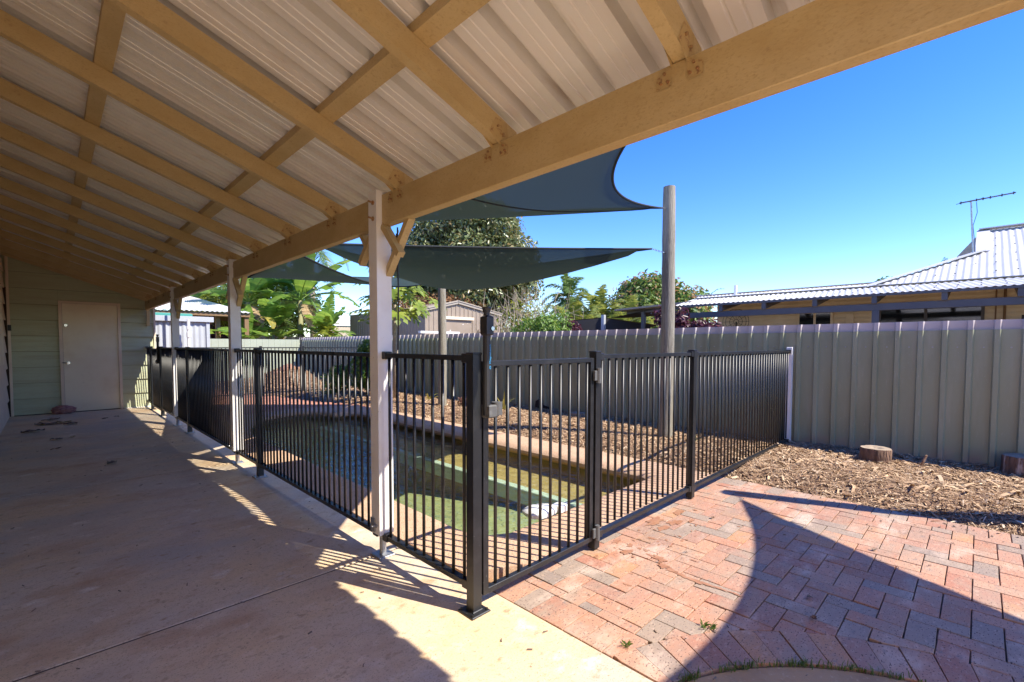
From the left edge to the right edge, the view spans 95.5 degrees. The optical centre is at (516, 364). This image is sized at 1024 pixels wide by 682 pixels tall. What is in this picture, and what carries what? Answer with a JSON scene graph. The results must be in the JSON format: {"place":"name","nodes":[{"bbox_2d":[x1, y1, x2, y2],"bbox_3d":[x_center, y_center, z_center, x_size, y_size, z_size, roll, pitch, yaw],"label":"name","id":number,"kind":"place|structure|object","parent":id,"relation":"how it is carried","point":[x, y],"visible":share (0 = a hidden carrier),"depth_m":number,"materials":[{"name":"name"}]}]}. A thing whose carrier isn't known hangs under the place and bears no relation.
{"place":"outdoors","nodes":[
{"label":"outdoors","id":0,"kind":"place"},
{"bbox_2d":[50,405,75,413],"bbox_3d":[-8.173,0.816,8.393,0.210,0.166,0.348,2,3,45],"label":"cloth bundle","id":1,"kind":"object","parent":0,"point":[62,409],"visible":1,"depth_m":8.34,"materials":[{"name":"fabric"}]},
{"bbox_2d":[212,391,369,423],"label":"paving","id":2,"kind":"structure","parent":0,"point":[330,404],"depth_m":9.80,"materials":[{"name":"red brick"}]},
{"bbox_2d":[155,315,213,346],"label":"equipment shed","id":3,"kind":"structure","parent":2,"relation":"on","point":[200,331],"depth_m":11.14,"materials":[{"name":"white metal"}]},
{"bbox_2d":[155,312,192,315],"bbox_3d":[-8.986,-1.225,11.625,1.200,0.094,1.250,2,3,45],"label":"green cover","id":4,"kind":"object","parent":3,"relation":"on","point":[168,314],"visible":0.23,"depth_m":11.30,"materials":[{"name":"fabric"}]},
{"bbox_2d":[186,319,190,346],"bbox_3d":[-7.718,-0.116,10.962,0.092,1.890,0.087,2,3,45],"label":"standpipe","id":5,"kind":"object","parent":2,"relation":"on","point":[188,332],"visible":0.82,"depth_m":10.91,"materials":[{"name":"white plastic"}]},
{"bbox_2d":[0,407,652,681],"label":"patio slab","id":6,"kind":"structure","parent":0,"point":[156,619],"depth_m":2.41,"materials":[{"name":"beige concrete"}]},
{"bbox_2d":[21,428,44,432],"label":"dead leaf","id":7,"kind":"object","parent":6,"relation":"on","point":[29,430],"visible":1,"depth_m":6.60,"materials":[{"name":"brown plant"}]},
{"bbox_2d":[34,421,60,424],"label":"dead leaf","id":8,"kind":"object","parent":6,"relation":"on","point":[40,423],"visible":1,"depth_m":7.21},
{"bbox_2d":[145,346,490,619],"bbox_3d":[-3.779,0.397,5.720,10.215,1.217,0.112,2,3,45],"label":"pool fence","id":9,"kind":"object","parent":6,"relation":"on","point":[197,377],"visible":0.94,"depth_m":3.17,"materials":[{"name":"black metal"}]},
{"bbox_2d":[150,334,160,409],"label":"pool gate","id":10,"kind":"structure","parent":9,"relation":"attached to","point":[155,375],"depth_m":8.57,"materials":[{"name":"black metal"}]},
{"bbox_2d":[11,427,1004,679],"bbox_3d":[-1.568,1.056,4.517,8.933,0.007,5.017,2,3,45],"label":"grit","id":11,"kind":"object","parent":6,"relation":"on","point":[501,639],"visible":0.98,"depth_m":2.70,"materials":[{"name":"gravel"}]},
{"bbox_2d":[0,0,1023,559],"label":"patio roof","id":12,"kind":"structure","parent":6,"relation":"on","point":[160,152],"depth_m":2.15,"materials":[{"name":"paint"}]},
{"bbox_2d":[395,227,398,349],"bbox_3d":[-0.703,-0.443,2.734,0.015,0.715,0.038,-2,3,-39],"label":"hanging cable","id":13,"kind":"object","parent":12,"relation":"hanging from","point":[397,269],"visible":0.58,"depth_m":2.73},
{"bbox_2d":[216,405,708,578],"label":"pool","id":14,"kind":"structure","parent":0,"point":[501,510],"depth_m":5.09,"materials":[{"name":"tile"}]},
{"bbox_2d":[255,418,618,501],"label":"water","id":15,"kind":"structure","parent":14,"relation":"in","point":[369,443],"depth_m":6.87,"materials":[{"name":"green liquid"}]},
{"bbox_2d":[522,502,566,518],"bbox_3d":[0.221,1.070,3.469,0.369,0.060,0.202,-2,3,-37],"label":"skimmer lid","id":16,"kind":"object","parent":14,"relation":"on","point":[535,511],"visible":0.7,"depth_m":3.39,"materials":[{"name":"white plastic"}]},
{"bbox_2d":[157,9,1023,337],"label":"sky","id":17,"kind":"structure","parent":0,"point":[858,174],"materials":[{"name":"blue"}]},
{"bbox_2d":[492,476,1023,681],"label":"brick paving","id":18,"kind":"structure","parent":0,"point":[930,606],"depth_m":2.38,"materials":[{"name":"red brick"}]},
{"bbox_2d":[621,618,925,681],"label":"grass tufts","id":19,"kind":"object","parent":18,"relation":"on","point":[790,664],"visible":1,"depth_m":1.81,"materials":[{"name":"green plant"}]},
{"bbox_2d":[688,667,906,681],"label":"concrete apron","id":20,"kind":"object","parent":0,"point":[786,674],"visible":1,"depth_m":1.77,"materials":[{"name":"beige concrete"}]},
{"bbox_2d":[675,223,1023,326],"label":"neighbour house","id":21,"kind":"structure","parent":0,"point":[985,281],"depth_m":9.98,"materials":[{"name":"white metal"}]},
{"bbox_2d":[723,309,748,326],"bbox_3d":[5.764,-0.791,12.214,0.671,1.336,0.086,2,3,45],"label":"lattice screen","id":22,"kind":"object","parent":21,"relation":"attached to","point":[735,323],"visible":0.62,"depth_m":12.19,"materials":[{"name":"brown wood"}]},
{"bbox_2d":[797,312,833,324],"bbox_3d":[7.150,-0.661,11.159,0.740,1.210,0.050,2,3,45],"label":"window","id":23,"kind":"structure","parent":21,"relation":"in","point":[809,318],"depth_m":11.12,"materials":[{"name":"black glass"}]},
{"bbox_2d":[880,306,984,322],"bbox_3d":[8.596,-0.599,9.721,1.660,1.210,0.050,2,3,45],"label":"window","id":24,"kind":"structure","parent":21,"relation":"in","point":[957,313],"depth_m":9.63,"materials":[{"name":"black glass"}]},
{"bbox_2d":[956,191,1015,254],"bbox_3d":[10.737,-3.031,10.598,1.263,1.828,0.318,0,2,7],"label":"tv antenna","id":25,"kind":"object","parent":21,"relation":"attached to","point":[972,223],"visible":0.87,"depth_m":10.59,"materials":[{"name":"silver metal"}]},
{"bbox_3d":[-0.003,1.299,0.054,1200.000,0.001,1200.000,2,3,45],"label":"ground","id":26,"kind":"structure","parent":0,"visible":0},
{"bbox_2d":[0,256,9,433],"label":"side wall","id":27,"kind":"structure","parent":26,"relation":"on","point":[4,410],"depth_m":7.27,"materials":[{"name":"paint"}]},
{"bbox_2d":[0,290,4,365],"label":"window frame","id":28,"kind":"structure","parent":27,"relation":"in","point":[1,318],"depth_m":6.75,"materials":[{"name":"paint"}]},
{"bbox_2d":[0,254,155,416],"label":"house wing","id":29,"kind":"structure","parent":26,"relation":"on","point":[79,345],"depth_m":8.51,"materials":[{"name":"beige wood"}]},
{"bbox_2d":[62,303,119,410],"bbox_3d":[-7.972,-0.132,8.713,0.089,1.983,0.778,2,3,45],"label":"door","id":30,"kind":"structure","parent":29,"relation":"in","point":[90,332],"depth_m":8.72,"materials":[{"name":"paint"}]},
{"bbox_2d":[155,296,249,338],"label":"neighbour pavilion","id":31,"kind":"structure","parent":26,"relation":"on","point":[189,303],"depth_m":16.91,"materials":[{"name":"grey metal"}]},
{"bbox_2d":[169,286,260,326],"bbox_3d":[-14.159,-2.095,22.328,3.832,4.822,4.294,1,2,11],"label":"leafy tree","id":32,"kind":"object","parent":26,"relation":"on","point":[221,301],"visible":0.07,"depth_m":21.46,"materials":[{"name":"green plant"}]},
{"bbox_2d":[210,322,228,338],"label":"purple shrub","id":33,"kind":"object","parent":26,"relation":"on","point":[223,336],"visible":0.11,"depth_m":19.85,"materials":[{"name":"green plant"}]},
{"bbox_2d":[163,284,297,327],"bbox_3d":[-13.185,-2.490,21.319,6.536,5.754,6.177,2,3,45],"label":"coconut palm","id":34,"kind":"object","parent":26,"relation":"on","point":[224,287],"visible":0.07,"depth_m":20.87,"materials":[{"name":"green plant"}]},
{"bbox_2d":[240,307,242,402],"bbox_3d":[-5.368,-0.484,8.983,0.111,2.901,0.110,2,3,45],"label":"timber pole","id":35,"kind":"object","parent":26,"relation":"on","point":[241,340],"visible":0.03,"depth_m":8.98,"materials":[{"name":"wood"}]},
{"bbox_2d":[210,304,280,338],"bbox_3d":[-10.365,-0.868,17.479,2.902,2.772,2.857,2,3,45],"label":"banana plant","id":36,"kind":"object","parent":26,"relation":"on","point":[253,332],"visible":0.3,"depth_m":17.43,"materials":[{"name":"green plant"}]},
{"bbox_2d":[258,316,275,328],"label":"yellow banana leaf","id":37,"kind":"object","parent":36,"relation":"attached to","point":[269,319],"visible":0.99,"depth_m":17.52,"materials":[{"name":"yellow plant"}]},
{"bbox_2d":[188,278,308,328],"bbox_3d":[-10.987,-1.888,19.138,4.206,4.652,4.599,2,3,45],"label":"banana plant","id":38,"kind":"object","parent":26,"relation":"on","point":[261,284],"visible":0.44,"depth_m":18.83,"materials":[{"name":"green plant"}]},
{"bbox_2d":[210,339,299,380],"bbox_3d":[-12.078,0.007,12.720,0.050,1.500,12.032,2,3,45],"label":"boundary fence","id":39,"kind":"object","parent":26,"relation":"on","point":[259,342],"visible":0.12,"depth_m":16.14,"materials":[{"name":"white metal"}]},
{"bbox_2d":[218,278,324,338],"bbox_3d":[-12.784,-2.486,24.478,4.677,5.409,5.288,2,3,45],"label":"leafy tree","id":40,"kind":"object","parent":26,"relation":"on","point":[293,318],"visible":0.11,"depth_m":24.13,"materials":[{"name":"green plant"}]},
{"bbox_2d":[252,298,305,338],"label":"tree","id":41,"kind":"object","parent":26,"relation":"on","point":[276,309],"visible":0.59,"depth_m":18.50,"materials":[{"name":"green plant"}]},
{"bbox_2d":[257,336,345,339],"bbox_3d":[-8.825,-0.333,19.052,3.666,1.670,0.044,0,2,0],"label":"paling fence","id":42,"kind":"object","parent":26,"relation":"on","point":[285,337],"visible":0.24,"depth_m":19.00,"materials":[{"name":"brown wood"}]},
{"bbox_2d":[244,252,359,339],"bbox_3d":[-8.892,-2.621,19.683,4.806,6.081,4.551,1,3,27],"label":"banana plant","id":43,"kind":"object","parent":26,"relation":"on","point":[306,306],"visible":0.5,"depth_m":19.36,"materials":[{"name":"green plant"}]},
{"bbox_2d":[277,292,354,338],"bbox_3d":[-7.842,-1.239,19.133,3.274,3.391,2.440,1,3,20],"label":"banana plant","id":44,"kind":"object","parent":26,"relation":"on","point":[328,305],"visible":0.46,"depth_m":18.80,"materials":[{"name":"green plant"}]},
{"bbox_2d":[310,316,342,336],"bbox_3d":[-7.510,-0.688,18.377,1.218,2.422,1.226,2,3,45],"label":"dracaena","id":45,"kind":"object","parent":26,"relation":"on","point":[326,328],"visible":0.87,"depth_m":18.23,"materials":[{"name":"green plant"}]},
{"bbox_2d":[310,242,349,336],"bbox_3d":[-9.994,-3.308,23.319,3.460,7.236,3.680,1,3,28],"label":"tall palm","id":46,"kind":"object","parent":26,"relation":"on","point":[324,257],"visible":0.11,"depth_m":23.06,"materials":[{"name":"green plant"}]},
{"bbox_2d":[323,315,349,335],"bbox_3d":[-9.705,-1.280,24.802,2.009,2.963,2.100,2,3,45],"label":"neighbour house","id":47,"kind":"structure","parent":26,"relation":"on","point":[342,319],"depth_m":24.35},
{"bbox_2d":[350,300,502,335],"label":"garden shed","id":48,"kind":"structure","parent":26,"relation":"on","point":[459,317],"depth_m":17.58,"materials":[{"name":"beige metal"}]},
{"bbox_2d":[397,292,486,307],"bbox_3d":[-3.437,-2.454,19.509,3.640,1.307,4.266,2,3,45],"label":"dry vine","id":49,"kind":"object","parent":48,"relation":"on","point":[425,301],"visible":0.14,"depth_m":19.00,"materials":[{"name":"orange plant"}]},
{"bbox_2d":[446,319,470,333],"bbox_3d":[-2.198,-0.557,17.562,0.030,2.250,1.200,2,3,45],"label":"roller door","id":50,"kind":"structure","parent":48,"relation":"in","point":[462,326],"depth_m":17.52,"materials":[{"name":"beige metal"}]},
{"bbox_2d":[394,217,544,331],"bbox_3d":[-1.970,-3.966,21.933,7.328,8.693,7.759,2,3,45],"label":"fig tree","id":51,"kind":"object","parent":26,"relation":"on","point":[496,232],"visible":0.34,"depth_m":19.92,"materials":[{"name":"green plant"}]},
{"bbox_2d":[473,283,587,332],"bbox_3d":[0.548,-1.060,16.200,4.549,3.288,4.641,1,3,24],"label":"bare shrub","id":52,"kind":"object","parent":26,"relation":"on","point":[534,313],"visible":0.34,"depth_m":15.71,"materials":[{"name":"green plant"}]},
{"bbox_2d":[511,309,573,331],"bbox_3d":[0.913,-0.462,13.528,1.765,2.344,1.681,2,3,45],"label":"green shrub","id":53,"kind":"object","parent":26,"relation":"on","point":[543,323],"visible":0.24,"depth_m":13.19,"materials":[{"name":"green plant"}]},
{"bbox_2d":[541,273,595,320],"bbox_3d":[3.289,-3.002,30.034,3.511,6.128,3.438,2,3,45],"label":"royal palm","id":54,"kind":"object","parent":26,"relation":"on","point":[568,281],"visible":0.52,"depth_m":29.65,"materials":[{"name":"green plant"}]},
{"bbox_2d":[561,317,581,330],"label":"purple shrub","id":55,"kind":"object","parent":26,"relation":"on","point":[574,326],"visible":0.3,"depth_m":13.66,"materials":[{"name":"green plant"}]},
{"bbox_2d":[546,291,602,319],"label":"cane palm","id":56,"kind":"object","parent":26,"relation":"on","point":[575,305],"visible":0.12,"depth_m":22.50,"materials":[{"name":"green plant"}]},
{"bbox_2d":[567,313,597,319],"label":"cane palm","id":57,"kind":"object","parent":26,"relation":"on","point":[591,315],"visible":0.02,"depth_m":20.14,"materials":[{"name":"green plant"}]},
{"bbox_2d":[562,284,628,317],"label":"cane palm","id":58,"kind":"object","parent":26,"relation":"on","point":[601,298],"visible":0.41,"depth_m":23.34,"materials":[{"name":"green plant"}]},
{"bbox_2d":[560,309,659,329],"bbox_3d":[3.245,-0.477,14.948,3.131,2.330,3.000,1,3,22],"label":"dark awning","id":59,"kind":"object","parent":26,"relation":"on","point":[602,322],"visible":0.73,"depth_m":14.01,"materials":[{"name":"fabric"}]},
{"bbox_2d":[591,305,649,320],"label":"cane palm","id":60,"kind":"object","parent":26,"relation":"on","point":[617,313],"visible":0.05,"depth_m":20.82,"materials":[{"name":"green plant"}]},
{"bbox_2d":[220,367,1023,537],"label":"mulch bed","id":61,"kind":"object","parent":26,"relation":"on","point":[987,497],"visible":0.54,"depth_m":4.40,"materials":[{"name":"brown wood"}]},
{"bbox_2d":[180,338,358,395],"bbox_3d":[-5.834,0.048,11.436,4.842,1.417,0.150,-2,3,-44],"label":"pool fence","id":62,"kind":"object","parent":61,"relation":"on","point":[301,347],"visible":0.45,"depth_m":11.79,"materials":[{"name":"black metal"}]},
{"bbox_2d":[273,364,299,373],"bbox_3d":[-7.528,0.257,15.251,1.081,0.569,0.831,-1,3,-31],"label":"rock pile","id":63,"kind":"object","parent":61,"relation":"on","point":[287,368],"visible":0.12,"depth_m":15.07,"materials":[{"name":"beige stone"}]},
{"bbox_2d":[320,364,351,394],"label":"garden shrub","id":64,"kind":"object","parent":61,"relation":"on","point":[335,380],"visible":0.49,"depth_m":11.29,"materials":[{"name":"green plant"}]},
{"bbox_2d":[345,339,369,393],"bbox_3d":[-3.581,0.056,11.235,0.934,1.450,0.970,2,3,45],"label":"garden shrub","id":65,"kind":"object","parent":61,"relation":"on","point":[364,346],"visible":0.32,"depth_m":11.05,"materials":[{"name":"green plant"}]},
{"bbox_2d":[346,267,446,397],"bbox_3d":[-2.687,-0.699,10.474,1.830,3.119,1.832,1,3,28],"label":"papaya tree","id":66,"kind":"object","parent":61,"relation":"on","point":[411,312],"visible":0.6,"depth_m":10.23,"materials":[{"name":"green plant"}]},
{"bbox_2d":[438,288,446,405],"bbox_3d":[-1.461,-0.390,9.110,0.200,2.725,0.195,2,3,45],"label":"timber pole","id":67,"kind":"object","parent":61,"relation":"on","point":[442,343],"visible":0.66,"depth_m":9.06,"materials":[{"name":"wood"}]},
{"bbox_2d":[247,256,420,286],"bbox_3d":[-3.324,-1.382,6.655,3.907,0.673,4.660,0,2,-2],"label":"shade sail","id":68,"kind":"object","parent":67,"relation":"attached to","point":[304,268],"visible":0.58,"depth_m":5.47,"materials":[{"name":"grey fabric"}]},
{"bbox_2d":[497,391,513,409],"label":"strap plant","id":69,"kind":"object","parent":61,"relation":"on","point":[504,405],"visible":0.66,"depth_m":8.41,"materials":[{"name":"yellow plant"}]},
{"bbox_2d":[535,399,552,408],"bbox_3d":[0.541,0.775,8.614,0.570,0.280,0.004,2,3,45],"label":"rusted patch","id":70,"kind":"object","parent":61,"relation":"on","point":[537,404],"visible":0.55,"depth_m":8.74,"materials":[{"name":"brown metal"}]},
{"bbox_2d":[571,411,584,416],"bbox_3d":[1.027,0.891,7.789,0.230,0.180,0.170,2,3,45],"label":"stone block","id":71,"kind":"object","parent":61,"relation":"on","point":[574,413],"depth_m":7.73,"materials":[{"name":"grey stone"}]},
{"bbox_2d":[659,185,675,437],"bbox_3d":[1.939,-0.574,5.971,0.184,3.364,0.184,2,3,45],"label":"timber pole","id":72,"kind":"object","parent":61,"relation":"on","point":[668,278],"visible":0.77,"depth_m":5.89,"materials":[{"name":"wood"}]},
{"bbox_2d":[326,243,664,289],"bbox_3d":[-1.087,-1.285,6.131,4.586,0.570,3.872,2,3,45],"label":"shade sail","id":73,"kind":"object","parent":72,"relation":"attached to","point":[463,267],"visible":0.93,"depth_m":5.27,"materials":[{"name":"grey fabric"}]},
{"bbox_2d":[415,146,664,220],"bbox_3d":[0.986,-1.508,4.048,2.818,0.783,3.870,2,3,45],"label":"shade sail","id":74,"kind":"object","parent":72,"relation":"attached to","point":[585,186],"visible":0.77,"depth_m":3.38,"materials":[{"name":"grey fabric"}]},
{"bbox_2d":[859,445,891,463],"bbox_3d":[3.687,0.972,4.772,0.359,0.240,0.360,2,3,45],"label":"tree stump","id":75,"kind":"object","parent":61,"relation":"on","point":[876,454],"visible":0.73,"depth_m":4.68,"materials":[{"name":"brown wood"}]},
{"bbox_2d":[920,455,927,466],"bbox_3d":[3.930,0.983,4.511,0.035,0.224,0.084,-1,3,-29],"label":"bark splinter","id":76,"kind":"object","parent":61,"relation":"on","point":[923,460],"visible":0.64,"depth_m":4.49,"materials":[{"name":"brown wood"}]},
{"bbox_2d":[999,453,1023,476],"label":"tree stump","id":77,"kind":"object","parent":61,"relation":"on","point":[1012,463],"visible":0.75,"depth_m":4.27,"materials":[{"name":"brown wood"}]},
{"bbox_2d":[596,294,658,328],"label":"cane palm","id":78,"kind":"object","parent":26,"relation":"on","point":[632,300],"visible":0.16,"depth_m":22.98,"materials":[{"name":"green plant"}]},
{"bbox_2d":[607,268,714,328],"bbox_3d":[10.354,-3.321,33.785,8.211,7.235,7.918,0,2,8],"label":"mango tree","id":79,"kind":"object","parent":26,"relation":"on","point":[645,288],"visible":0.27,"depth_m":31.87,"materials":[{"name":"green plant"}]},
{"bbox_2d":[299,319,1023,467],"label":"boundary fence","id":80,"kind":"object","parent":26,"relation":"on","point":[953,391],"visible":0.65,"depth_m":5.43,"materials":[{"name":"grey metal"}]},
{"bbox_2d":[614,301,714,328],"bbox_3d":[4.248,-0.603,14.173,3.202,2.650,2.900,2,3,45],"label":"carport","id":81,"kind":"object","parent":26,"relation":"on","point":[631,310],"visible":0.46,"depth_m":13.28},
{"bbox_2d":[651,305,690,327],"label":"purple shrub","id":82,"kind":"object","parent":26,"relation":"on","point":[680,322],"visible":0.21,"depth_m":10.58,"materials":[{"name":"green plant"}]},
{"bbox_2d":[588,347,792,549],"bbox_3d":[1.913,0.485,4.278,0.060,1.285,4.129,2,3,45],"label":"pool fence","id":83,"kind":"object","parent":26,"relation":"on","point":[783,388],"visible":0.97,"depth_m":3.75,"materials":[{"name":"black metal"}]},
{"bbox_2d":[480,307,600,595],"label":"pool gate","id":84,"kind":"structure","parent":83,"relation":"attached to","point":[493,409],"depth_m":2.43,"materials":[{"name":"black metal"}]},
{"bbox_2d":[686,319,722,327],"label":"purple shrub","id":85,"kind":"object","parent":26,"relation":"on","point":[699,323],"visible":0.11,"depth_m":10.17,"materials":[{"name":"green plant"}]}
]}

